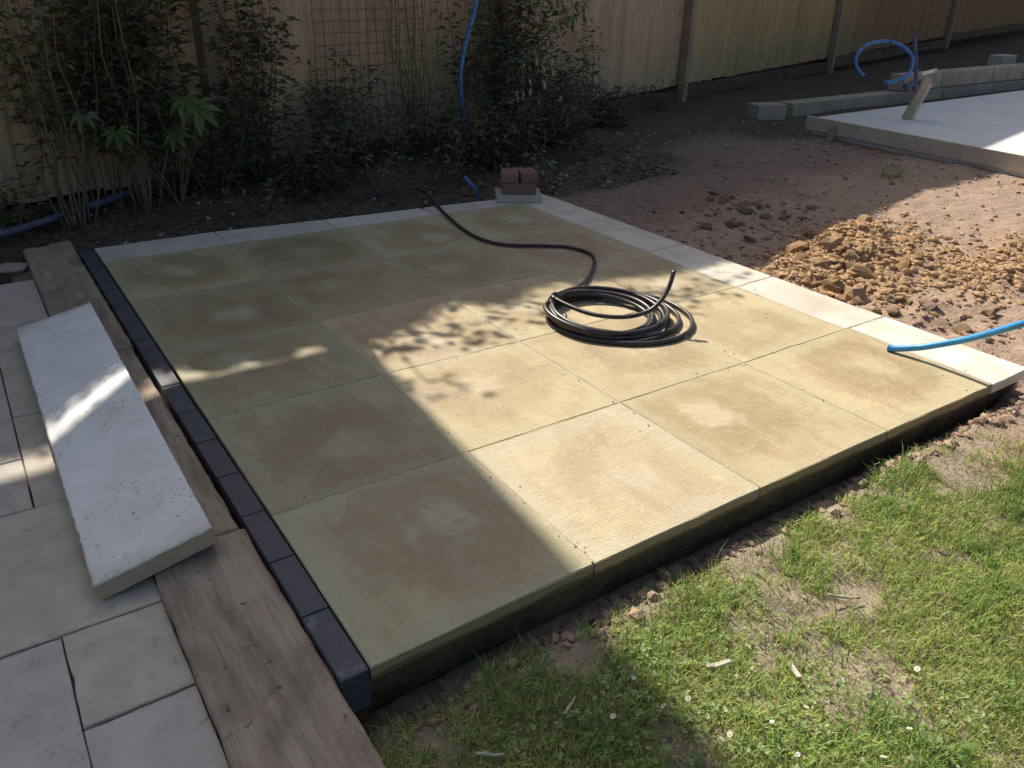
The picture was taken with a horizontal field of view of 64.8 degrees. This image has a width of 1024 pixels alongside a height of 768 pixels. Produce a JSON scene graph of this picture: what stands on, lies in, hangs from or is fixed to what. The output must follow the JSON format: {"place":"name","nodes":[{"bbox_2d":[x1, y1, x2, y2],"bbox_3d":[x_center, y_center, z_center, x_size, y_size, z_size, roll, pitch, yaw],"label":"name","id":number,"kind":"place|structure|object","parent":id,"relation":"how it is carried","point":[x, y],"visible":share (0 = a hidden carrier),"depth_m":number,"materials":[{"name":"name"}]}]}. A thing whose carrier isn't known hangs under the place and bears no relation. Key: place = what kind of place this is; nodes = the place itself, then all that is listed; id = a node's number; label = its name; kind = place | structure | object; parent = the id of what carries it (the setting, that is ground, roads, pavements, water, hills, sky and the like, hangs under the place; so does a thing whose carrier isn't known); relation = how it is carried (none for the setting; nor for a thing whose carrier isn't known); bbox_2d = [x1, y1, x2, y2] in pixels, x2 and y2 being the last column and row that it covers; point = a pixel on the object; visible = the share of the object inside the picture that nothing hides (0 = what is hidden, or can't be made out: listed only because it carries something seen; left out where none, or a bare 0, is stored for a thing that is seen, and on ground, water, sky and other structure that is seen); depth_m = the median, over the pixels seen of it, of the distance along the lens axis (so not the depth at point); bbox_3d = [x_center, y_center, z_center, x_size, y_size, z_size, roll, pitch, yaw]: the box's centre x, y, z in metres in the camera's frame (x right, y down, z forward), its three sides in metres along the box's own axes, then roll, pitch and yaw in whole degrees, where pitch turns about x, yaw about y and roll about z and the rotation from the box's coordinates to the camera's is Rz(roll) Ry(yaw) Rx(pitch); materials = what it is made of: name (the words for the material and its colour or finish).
{"place":"outdoors","nodes":[
{"label":"outdoors","id":0,"kind":"place"},
{"bbox_2d":[3,133,419,207],"bbox_3d":[-3.150,-2.746,3.797,0.519,3.869,7.481,21,33,34],"label":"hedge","id":1,"kind":"object","parent":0,"point":[76,193],"visible":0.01,"depth_m":5.00,"materials":[{"name":"green plant"}]},
{"bbox_2d":[0,29,1023,767],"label":"ground","id":2,"kind":"structure","parent":0,"point":[710,117],"depth_m":4.71,"materials":[{"name":"soil"}]},
{"bbox_2d":[0,274,12,284],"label":"rubble lump","id":3,"kind":"object","parent":2,"relation":"on","point":[5,279],"visible":0.85,"depth_m":3.75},
{"bbox_2d":[0,263,28,273],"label":"rubble lump","id":4,"kind":"object","parent":2,"relation":"on","point":[11,268],"visible":0.97,"depth_m":3.89,"materials":[{"name":"grey stone"}]},
{"bbox_2d":[0,164,54,233],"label":"ground weed","id":5,"kind":"object","parent":2,"relation":"on","point":[13,203],"visible":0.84,"depth_m":4.31,"materials":[{"name":"green plant"}]},
{"bbox_2d":[0,0,123,229],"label":"tall shrub","id":6,"kind":"object","parent":2,"relation":"on","point":[31,105],"visible":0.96,"depth_m":4.22,"materials":[{"name":"green plant"}]},
{"bbox_2d":[23,241,134,351],"bbox_3d":[-1.960,-0.362,3.602,0.225,0.135,1.565,-16,32,-30],"label":"timber sleeper","id":7,"kind":"object","parent":2,"relation":"on","point":[63,279],"visible":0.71,"depth_m":3.63,"materials":[{"name":"brown wood"}]},
{"bbox_2d":[0,0,166,210],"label":"tall shrub","id":8,"kind":"object","parent":2,"relation":"on","point":[28,18],"visible":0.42,"depth_m":4.43,"materials":[{"name":"green plant"}]},
{"bbox_2d":[0,280,229,767],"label":"old paving","id":9,"kind":"structure","parent":2,"relation":"on","point":[89,678],"depth_m":1.76,"materials":[{"name":"grey stone"}]},
{"bbox_2d":[16,302,217,599],"bbox_3d":[-1.328,0.086,2.563,0.284,0.048,1.758,-27,37,-24],"label":"concrete slab","id":10,"kind":"object","parent":9,"relation":"on","point":[137,513],"depth_m":2.27,"materials":[{"name":"concrete"}]},
{"bbox_2d":[24,0,212,210],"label":"tall shrub","id":11,"kind":"object","parent":2,"relation":"on","point":[133,89],"visible":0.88,"depth_m":4.43,"materials":[{"name":"green plant"}]},
{"bbox_2d":[55,0,220,197],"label":"tall shrub","id":12,"kind":"object","parent":2,"relation":"on","point":[158,41],"visible":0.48,"depth_m":4.71,"materials":[{"name":"green plant"}]},
{"bbox_2d":[69,90,222,206],"bbox_3d":[-2.029,-1.292,4.587,0.226,0.673,0.860,20,32,32],"label":"broad leaf plant","id":13,"kind":"object","parent":2,"relation":"on","point":[199,122],"visible":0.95,"depth_m":4.61,"materials":[{"name":"plant"}]},
{"bbox_2d":[0,160,314,237],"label":"dark pipe","id":14,"kind":"object","parent":2,"relation":"on","point":[30,225],"visible":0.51,"depth_m":4.63,"materials":[{"name":"plastic"}]},
{"bbox_2d":[117,349,238,575],"bbox_3d":[-1.161,0.199,2.538,0.222,0.135,1.313,-16,32,-30],"label":"timber sleeper","id":15,"kind":"object","parent":2,"relation":"on","point":[210,500],"visible":0.21,"depth_m":2.40,"materials":[{"name":"brown wood"}]},
{"bbox_2d":[140,92,275,197],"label":"undergrowth","id":16,"kind":"object","parent":2,"relation":"on","point":[215,162],"visible":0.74,"depth_m":5.05,"materials":[{"name":"green plant"}]},
{"bbox_2d":[79,249,370,724],"bbox_3d":[-1.227,0.049,2.880,0.065,0.201,3.258,-16,32,-30],"label":"brick edging","id":17,"kind":"object","parent":2,"relation":"on","point":[338,653],"visible":0.69,"depth_m":2.12,"materials":[{"name":"brick"}]},
{"bbox_2d":[185,0,307,182],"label":"bushy shrub","id":18,"kind":"object","parent":2,"relation":"on","point":[253,43],"visible":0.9,"depth_m":5.13,"materials":[{"name":"green plant"}]},
{"bbox_2d":[215,173,287,218],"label":"ground weed","id":19,"kind":"object","parent":2,"relation":"on","point":[267,207],"visible":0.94,"depth_m":4.78,"materials":[{"name":"green plant"}]},
{"bbox_2d":[153,529,385,767],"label":"timber sleeper","id":20,"kind":"object","parent":2,"relation":"on","point":[269,690],"visible":0.96,"depth_m":1.67,"materials":[{"name":"brown wood"}]},
{"bbox_2d":[236,119,354,200],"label":"undergrowth","id":21,"kind":"object","parent":2,"relation":"on","point":[298,171],"visible":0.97,"depth_m":5.15,"materials":[{"name":"green plant"}]},
{"bbox_2d":[278,105,376,180],"bbox_3d":[-1.239,-1.618,5.445,0.640,0.488,0.485,0,27,-2],"label":"bushy shrub","id":22,"kind":"object","parent":2,"relation":"on","point":[350,126],"visible":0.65,"depth_m":5.48,"materials":[{"name":"green plant"}]},
{"bbox_2d":[285,46,391,165],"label":"undergrowth","id":23,"kind":"object","parent":2,"relation":"on","point":[336,100],"visible":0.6,"depth_m":5.78,"materials":[{"name":"green plant"}]},
{"bbox_2d":[0,130,679,262],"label":"bed litter","id":24,"kind":"object","parent":2,"relation":"on","point":[226,214],"visible":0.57,"depth_m":5.26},
{"bbox_2d":[335,96,433,167],"bbox_3d":[-0.957,-1.799,5.809,0.736,0.496,0.432,-16,32,-30],"label":"bushy shrub","id":25,"kind":"object","parent":2,"relation":"on","point":[395,124],"visible":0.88,"depth_m":5.83,"materials":[{"name":"green plant"}]},
{"bbox_2d":[382,0,450,150],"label":"stemmy shrub","id":26,"kind":"object","parent":2,"relation":"on","point":[412,85],"visible":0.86,"depth_m":6.18,"materials":[{"name":"green plant"}]},
{"bbox_2d":[387,84,482,157],"bbox_3d":[-0.564,-1.974,6.112,0.719,0.527,0.568,-16,32,-30],"label":"bushy shrub","id":27,"kind":"object","parent":2,"relation":"on","point":[440,119],"visible":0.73,"depth_m":6.12,"materials":[{"name":"green plant"}]},
{"bbox_2d":[400,123,476,184],"bbox_3d":[-0.445,-1.565,5.561,0.657,0.381,0.458,-16,32,-30],"label":"ground weed","id":28,"kind":"object","parent":2,"relation":"on","point":[450,174],"visible":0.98,"depth_m":5.57,"materials":[{"name":"green plant"}]},
{"bbox_2d":[458,0,477,143],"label":"blue pipe upright","id":29,"kind":"object","parent":2,"relation":"on","point":[467,36],"visible":0.73,"depth_m":6.26,"materials":[{"name":"plastic"}]},
{"bbox_2d":[432,0,510,137],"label":"stemmy shrub","id":30,"kind":"object","parent":2,"relation":"on","point":[482,36],"visible":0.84,"depth_m":6.42,"materials":[{"name":"green plant"}]},
{"bbox_2d":[419,114,524,173],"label":"undergrowth","id":31,"kind":"object","parent":2,"relation":"on","point":[475,148],"visible":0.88,"depth_m":5.96,"materials":[{"name":"green plant"}]},
{"bbox_2d":[464,176,479,200],"bbox_3d":[-0.249,-1.243,5.206,0.128,0.205,0.050,-16,32,-30],"label":"blue pipe end","id":32,"kind":"object","parent":2,"relation":"on","point":[470,183],"visible":0.82,"depth_m":5.17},
{"bbox_2d":[476,752,503,756],"bbox_3d":[-0.043,0.721,1.571,0.056,0.009,0.008,6,32,-7],"label":"bark chip","id":33,"kind":"object","parent":2,"relation":"on","point":[489,754],"visible":1,"depth_m":1.57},
{"bbox_2d":[456,27,557,144],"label":"undergrowth","id":34,"kind":"object","parent":2,"relation":"on","point":[517,76],"visible":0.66,"depth_m":6.46,"materials":[{"name":"green plant"}]},
{"bbox_2d":[0,0,1023,219],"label":"fence","id":35,"kind":"object","parent":2,"relation":"on","point":[651,42],"visible":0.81,"depth_m":6.94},
{"bbox_2d":[311,0,424,141],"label":"trellis","id":36,"kind":"object","parent":35,"relation":"hanging from","point":[349,21],"visible":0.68,"depth_m":6.04,"materials":[{"name":"plastic"}]},
{"bbox_2d":[446,90,585,161],"bbox_3d":[0.024,-1.981,6.174,1.166,0.543,0.596,-16,32,-30],"label":"bushy shrub","id":37,"kind":"object","parent":2,"relation":"on","point":[522,131],"visible":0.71,"depth_m":6.14,"materials":[{"name":"green plant"}]},
{"bbox_2d":[468,0,573,131],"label":"bushy shrub","id":38,"kind":"object","parent":2,"relation":"on","point":[519,8],"visible":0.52,"depth_m":6.75,"materials":[{"name":"green plant"}]},
{"bbox_2d":[530,0,592,46],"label":"overhanging branch","id":39,"kind":"object","parent":38,"relation":"attached to","point":[563,10],"visible":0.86,"depth_m":7.08,"materials":[{"name":"green plant"}]},
{"bbox_2d":[521,150,557,186],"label":"ground weed","id":40,"kind":"object","parent":2,"relation":"on","point":[543,167],"visible":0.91,"depth_m":5.60,"materials":[{"name":"green plant"}]},
{"bbox_2d":[90,121,1023,341],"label":"pebbles","id":41,"kind":"object","parent":2,"relation":"on","point":[771,177],"visible":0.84,"depth_m":5.70,"materials":[{"name":"stone"}]},
{"bbox_2d":[95,194,1023,712],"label":"patio","id":42,"kind":"structure","parent":2,"relation":"on","point":[419,556],"depth_m":2.74,"materials":[{"name":"stone"}]},
{"bbox_2d":[495,188,541,202],"bbox_3d":[0.038,-1.199,5.121,0.286,0.048,0.201,-1,27,-5],"label":"stone offcut","id":43,"kind":"object","parent":42,"relation":"on","point":[500,197],"visible":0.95,"depth_m":5.04,"materials":[{"name":"stone"}]},
{"bbox_2d":[502,181,535,194],"bbox_3d":[0.042,-1.232,5.066,0.216,0.069,0.103,0,27,-3],"label":"block paver","id":44,"kind":"object","parent":43,"relation":"on","point":[519,188],"visible":0.84,"depth_m":5.02,"materials":[{"name":"brick"}]},
{"bbox_2d":[500,167,518,183],"bbox_3d":[-0.016,-1.310,5.072,0.116,0.068,0.165,1,27,0],"label":"block paver","id":45,"kind":"object","parent":44,"relation":"on","point":[509,175],"visible":0.98,"depth_m":5.01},
{"bbox_2d":[415,188,694,345],"bbox_3d":[0.087,-0.844,4.274,0.622,0.265,2.832,-8,28,-17],"label":"hose coil","id":46,"kind":"object","parent":42,"relation":"on","point":[649,332],"visible":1,"depth_m":3.30,"materials":[{"name":"rubber"}]},
{"bbox_2d":[145,202,967,583],"bbox_3d":[-0.037,-0.321,3.438,2.549,0.005,2.966,-16,32,-30],"label":"sand grit","id":47,"kind":"object","parent":42,"relation":"on","point":[515,328],"visible":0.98,"depth_m":2.99,"materials":[{"name":"sand"}]},
{"bbox_2d":[887,319,1023,351],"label":"blue pipe","id":48,"kind":"object","parent":42,"relation":"on","point":[968,338],"visible":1,"depth_m":2.94,"materials":[{"name":"plastic"}]},
{"bbox_2d":[519,74,599,134],"bbox_3d":[0.421,-2.491,7.149,0.727,0.564,0.783,5,27,6],"label":"bushy shrub","id":49,"kind":"object","parent":2,"relation":"on","point":[567,94],"visible":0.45,"depth_m":7.00,"materials":[{"name":"green plant"}]},
{"bbox_2d":[527,132,606,161],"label":"ground weed","id":50,"kind":"object","parent":2,"relation":"on","point":[588,147],"visible":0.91,"depth_m":6.35,"materials":[{"name":"green plant"}]},
{"bbox_2d":[521,83,614,147],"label":"undergrowth","id":51,"kind":"object","parent":2,"relation":"on","point":[551,119],"visible":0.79,"depth_m":6.61,"materials":[{"name":"green plant"}]},
{"bbox_2d":[530,41,605,121],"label":"undergrowth","id":52,"kind":"object","parent":2,"relation":"on","point":[561,79],"visible":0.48,"depth_m":7.51,"materials":[{"name":"green plant"}]},
{"bbox_2d":[563,695,576,715],"bbox_3d":[0.121,0.667,1.675,0.006,0.008,0.062,23,30,20],"label":"bark chip","id":53,"kind":"object","parent":2,"relation":"on","point":[569,705],"visible":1,"depth_m":1.67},
{"bbox_2d":[572,26,605,112],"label":"stemmy shrub","id":54,"kind":"object","parent":2,"relation":"on","point":[583,51],"visible":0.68,"depth_m":7.90,"materials":[{"name":"green plant"}]},
{"bbox_2d":[562,85,655,129],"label":"undergrowth","id":55,"kind":"object","parent":2,"relation":"on","point":[620,115],"visible":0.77,"depth_m":7.60,"materials":[{"name":"green plant"}]},
{"bbox_2d":[589,79,652,117],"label":"ground weed","id":56,"kind":"object","parent":2,"relation":"on","point":[627,91],"visible":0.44,"depth_m":8.27,"materials":[{"name":"green plant"}]},
{"bbox_2d":[639,75,686,109],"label":"ground weed","id":57,"kind":"object","parent":2,"relation":"on","point":[655,100],"visible":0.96,"depth_m":9.04,"materials":[{"name":"green plant"}]},
{"bbox_2d":[367,426,1023,767],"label":"grass","id":58,"kind":"structure","parent":2,"relation":"on","point":[986,647],"depth_m":1.82,"materials":[{"name":"plant"}]},
{"bbox_2d":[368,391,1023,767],"bbox_3d":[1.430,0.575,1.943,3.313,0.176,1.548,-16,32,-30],"label":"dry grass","id":59,"kind":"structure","parent":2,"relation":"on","point":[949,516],"depth_m":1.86,"materials":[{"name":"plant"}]},
{"bbox_2d":[385,393,1023,760],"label":"edge crumbs","id":60,"kind":"object","parent":2,"relation":"on","point":[447,685],"visible":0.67,"depth_m":2.05,"materials":[{"name":"brown soil"}]},
{"bbox_2d":[700,222,711,229],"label":"soil clod","id":61,"kind":"object","parent":2,"relation":"on","point":[706,226],"visible":0.99,"depth_m":4.77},
{"bbox_2d":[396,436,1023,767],"bbox_3d":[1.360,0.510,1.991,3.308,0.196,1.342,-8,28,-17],"label":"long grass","id":62,"kind":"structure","parent":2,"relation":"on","point":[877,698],"depth_m":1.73,"materials":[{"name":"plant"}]},
{"bbox_2d":[705,659,731,668],"bbox_3d":[0.458,0.619,1.783,0.060,0.010,0.014,-11,28,-7],"label":"bark chip","id":63,"kind":"object","parent":2,"relation":"on","point":[721,663],"visible":0.94,"depth_m":1.78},
{"bbox_2d":[592,53,853,101],"bbox_3d":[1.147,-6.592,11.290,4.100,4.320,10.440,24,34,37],"label":"board","id":64,"kind":"object","parent":2,"relation":"on","point":[769,69],"depth_m":12.06,"materials":[{"name":"wood"}]},
{"bbox_2d":[717,195,730,203],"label":"soil clod","id":65,"kind":"object","parent":2,"relation":"on","point":[723,199],"visible":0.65,"depth_m":5.19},
{"bbox_2d":[485,591,994,767],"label":"clover","id":66,"kind":"object","parent":2,"relation":"on","point":[701,718],"visible":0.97,"depth_m":1.70,"materials":[{"name":"green plant"}]},
{"bbox_2d":[736,206,753,214],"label":"soil clod","id":67,"kind":"object","parent":2,"relation":"on","point":[743,209],"visible":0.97,"depth_m":4.93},
{"bbox_2d":[470,123,1023,361],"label":"soil crumbs","id":68,"kind":"object","parent":2,"relation":"on","point":[923,314],"visible":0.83,"depth_m":5.18,"materials":[{"name":"soil"}]},
{"bbox_2d":[746,102,786,119],"bbox_3d":[2.740,-2.910,8.708,0.364,0.228,0.218,-8,28,-18],"label":"concrete block","id":69,"kind":"object","parent":2,"relation":"on","point":[768,110],"depth_m":8.61,"materials":[{"name":"concrete"}]},
{"bbox_2d":[788,662,801,678],"bbox_3d":[0.621,0.630,1.773,0.013,0.009,0.052,-5,19,-5],"label":"bark chip","id":70,"kind":"object","parent":2,"relation":"on","point":[795,672],"visible":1,"depth_m":1.77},
{"bbox_2d":[781,240,809,253],"bbox_3d":[1.536,-0.735,4.405,0.141,0.073,0.200,-32,17,-33],"label":"soil clod","id":71,"kind":"object","parent":2,"relation":"on","point":[796,247],"visible":0.77,"depth_m":4.35,"materials":[{"name":"brown soil"}]},
{"bbox_2d":[793,253,807,263],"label":"soil clod","id":72,"kind":"object","parent":2,"relation":"on","point":[800,257],"visible":0.69,"depth_m":4.15,"materials":[{"name":"brown soil"}]},
{"bbox_2d":[811,257,822,265],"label":"soil clod","id":73,"kind":"object","parent":2,"relation":"on","point":[817,261],"visible":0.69,"depth_m":4.05,"materials":[{"name":"brown soil"}]},
{"bbox_2d":[817,236,844,249],"bbox_3d":[1.692,-0.743,4.316,0.176,0.097,0.095,-27,25,6],"label":"soil clod","id":74,"kind":"object","parent":2,"relation":"on","point":[831,241],"visible":0.7,"depth_m":4.29,"materials":[{"name":"brown soil"}]},
{"bbox_2d":[827,124,836,141],"bbox_3d":[3.192,-2.439,8.102,0.060,0.316,0.051,-15,31,-35],"label":"timber peg","id":75,"kind":"object","parent":2,"relation":"on","point":[831,132],"visible":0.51,"depth_m":8.05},
{"bbox_2d":[820,278,844,291],"bbox_3d":[1.544,-0.473,3.889,0.104,0.087,0.134,-13,30,-26],"label":"soil clod","id":76,"kind":"object","parent":2,"relation":"on","point":[829,284],"visible":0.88,"depth_m":3.85,"materials":[{"name":"brown soil"}]},
{"bbox_2d":[827,594,861,598],"bbox_3d":[0.817,0.524,1.986,0.092,0.008,0.007,7,20,-8],"label":"bark chip","id":77,"kind":"object","parent":2,"relation":"on","point":[838,596],"visible":1,"depth_m":1.98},
{"bbox_2d":[838,242,853,250],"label":"soil clod","id":78,"kind":"object","parent":2,"relation":"on","point":[844,245],"visible":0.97,"depth_m":4.23,"materials":[{"name":"brown soil"}]},
{"bbox_2d":[841,252,856,258],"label":"soil clod","id":79,"kind":"object","parent":2,"relation":"on","point":[851,255],"visible":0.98,"depth_m":4.15,"materials":[{"name":"brown soil"}]},
{"bbox_2d":[838,287,870,305],"bbox_3d":[1.597,-0.394,3.753,0.112,0.102,0.116,-10,29,-21],"label":"soil clod","id":80,"kind":"object","parent":2,"relation":"on","point":[858,296],"visible":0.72,"depth_m":3.73,"materials":[{"name":"brown soil"}]},
{"bbox_2d":[846,262,875,278],"bbox_3d":[1.768,-0.545,4.054,0.213,0.086,0.100,35,23,13],"label":"soil clod","id":81,"kind":"object","parent":2,"relation":"on","point":[862,271],"visible":0.61,"depth_m":4.02,"materials":[{"name":"brown soil"}]},
{"bbox_2d":[855,214,871,222],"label":"soil clod","id":82,"kind":"object","parent":2,"relation":"on","point":[864,217],"visible":0.42,"depth_m":4.85,"materials":[{"name":"brown soil"}]},
{"bbox_2d":[861,284,871,293],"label":"soil clod","id":83,"kind":"object","parent":2,"relation":"on","point":[867,289],"visible":0.46,"depth_m":3.84,"materials":[{"name":"brown soil"}]},
{"bbox_2d":[720,206,1023,318],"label":"clay crumbs","id":84,"kind":"object","parent":2,"relation":"on","point":[973,272],"visible":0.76,"depth_m":4.17,"materials":[{"name":"soil"}]},
{"bbox_2d":[882,295,895,303],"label":"soil clod","id":85,"kind":"object","parent":2,"relation":"on","point":[891,299],"visible":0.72,"depth_m":3.75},
{"bbox_2d":[876,288,904,296],"bbox_3d":[1.802,-0.431,3.852,0.138,0.058,0.152,8,9,39],"label":"soil clod","id":86,"kind":"object","parent":2,"relation":"on","point":[891,291],"visible":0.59,"depth_m":3.81,"materials":[{"name":"brown soil"}]},
{"bbox_2d":[874,163,910,177],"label":"ground weed","id":87,"kind":"object","parent":2,"relation":"on","point":[897,175],"visible":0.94,"depth_m":6.30,"materials":[{"name":"green plant"}]},
{"bbox_2d":[886,305,899,314],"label":"soil clod","id":88,"kind":"object","parent":2,"relation":"on","point":[892,309],"visible":1,"depth_m":3.57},
{"bbox_2d":[779,63,1023,116],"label":"block wall","id":89,"kind":"structure","parent":2,"relation":"on","point":[954,82],"depth_m":10.35,"materials":[{"name":"grey concrete"}]},
{"bbox_2d":[896,257,910,269],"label":"soil clod","id":90,"kind":"object","parent":2,"relation":"on","point":[905,262],"visible":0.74,"depth_m":4.15,"materials":[{"name":"brown soil"}]},
{"bbox_2d":[805,116,1023,172],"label":"formwork board","id":91,"kind":"object","parent":2,"relation":"on","point":[972,154],"visible":1,"depth_m":7.33,"materials":[{"name":"wood"}]},
{"bbox_2d":[812,90,1023,177],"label":"concrete pad","id":92,"kind":"object","parent":2,"relation":"on","point":[994,121],"visible":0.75,"depth_m":8.15,"materials":[{"name":"concrete"}]},
{"bbox_2d":[912,35,917,89],"bbox_3d":[4.117,-3.291,8.263,0.036,0.510,0.246,-2,27,-6],"label":"black pipe","id":93,"kind":"object","parent":92,"relation":"on","point":[915,58],"visible":0.89,"depth_m":8.22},
{"bbox_2d":[902,76,932,119],"bbox_3d":[4.134,-2.910,8.226,0.228,0.430,0.060,-2,27,-7],"label":"timber stake","id":94,"kind":"object","parent":92,"relation":"on","point":[918,98],"visible":0.96,"depth_m":8.21,"materials":[{"name":"wood"}]},
{"bbox_2d":[902,79,921,90],"bbox_3d":[4.097,-3.045,8.217,0.264,0.119,0.080,-9,29,-20],"label":"grey pipe joint","id":95,"kind":"object","parent":94,"relation":"attached to","point":[909,85],"visible":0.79,"depth_m":8.17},
{"bbox_2d":[917,299,939,310],"bbox_3d":[1.896,-0.356,3.670,0.083,0.050,0.109,0,19,-15],"label":"soil clod","id":96,"kind":"object","parent":2,"relation":"on","point":[930,305],"visible":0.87,"depth_m":3.64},
{"bbox_2d":[864,22,1023,51],"bbox_3d":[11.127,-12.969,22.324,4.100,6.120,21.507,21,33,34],"label":"board","id":97,"kind":"object","parent":2,"relation":"on","point":[929,40],"depth_m":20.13,"materials":[{"name":"wood"}]},
{"bbox_2d":[951,323,971,334],"bbox_3d":[1.926,-0.222,3.470,0.092,0.048,0.118,-19,44,20],"label":"soil clod","id":98,"kind":"object","parent":2,"relation":"on","point":[957,328],"visible":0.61,"depth_m":3.46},
{"bbox_2d":[978,306,1001,315],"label":"soil clod","id":99,"kind":"object","parent":2,"relation":"on","point":[988,311],"visible":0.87,"depth_m":3.63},
{"bbox_2d":[854,39,914,83],"bbox_3d":[3.765,-3.259,8.158,0.615,0.403,0.256,1,27,-2],"label":"blue pipe loop","id":100,"kind":"object","parent":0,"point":[902,46],"visible":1,"depth_m":8.15,"materials":[{"name":"plastic"}]},
{"bbox_3d":[0.039,-1.281,5.161,0.216,0.069,0.103,-2,27,-7],"label":"block paver","id":101,"kind":"object","parent":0,"visible":0},
{"bbox_2d":[517,167,537,182],"bbox_3d":[0.093,-1.319,5.094,0.116,0.068,0.165,-4,27,-11],"label":"block paver","id":102,"kind":"object","parent":101,"relation":"on","point":[528,174],"visible":0.92,"depth_m":5.03,"materials":[{"name":"brick"}]},
{"bbox_3d":[7.428,-4.789,12.303,0.443,0.143,0.218,-21,35,-37],"label":"concrete block","id":103,"kind":"object","parent":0,"visible":0},
{"bbox_2d":[987,54,1016,64],"bbox_3d":[7.461,-4.934,12.279,0.444,0.143,0.218,-18,33,-33],"label":"concrete block","id":104,"kind":"object","parent":103,"relation":"on","point":[998,59],"depth_m":12.17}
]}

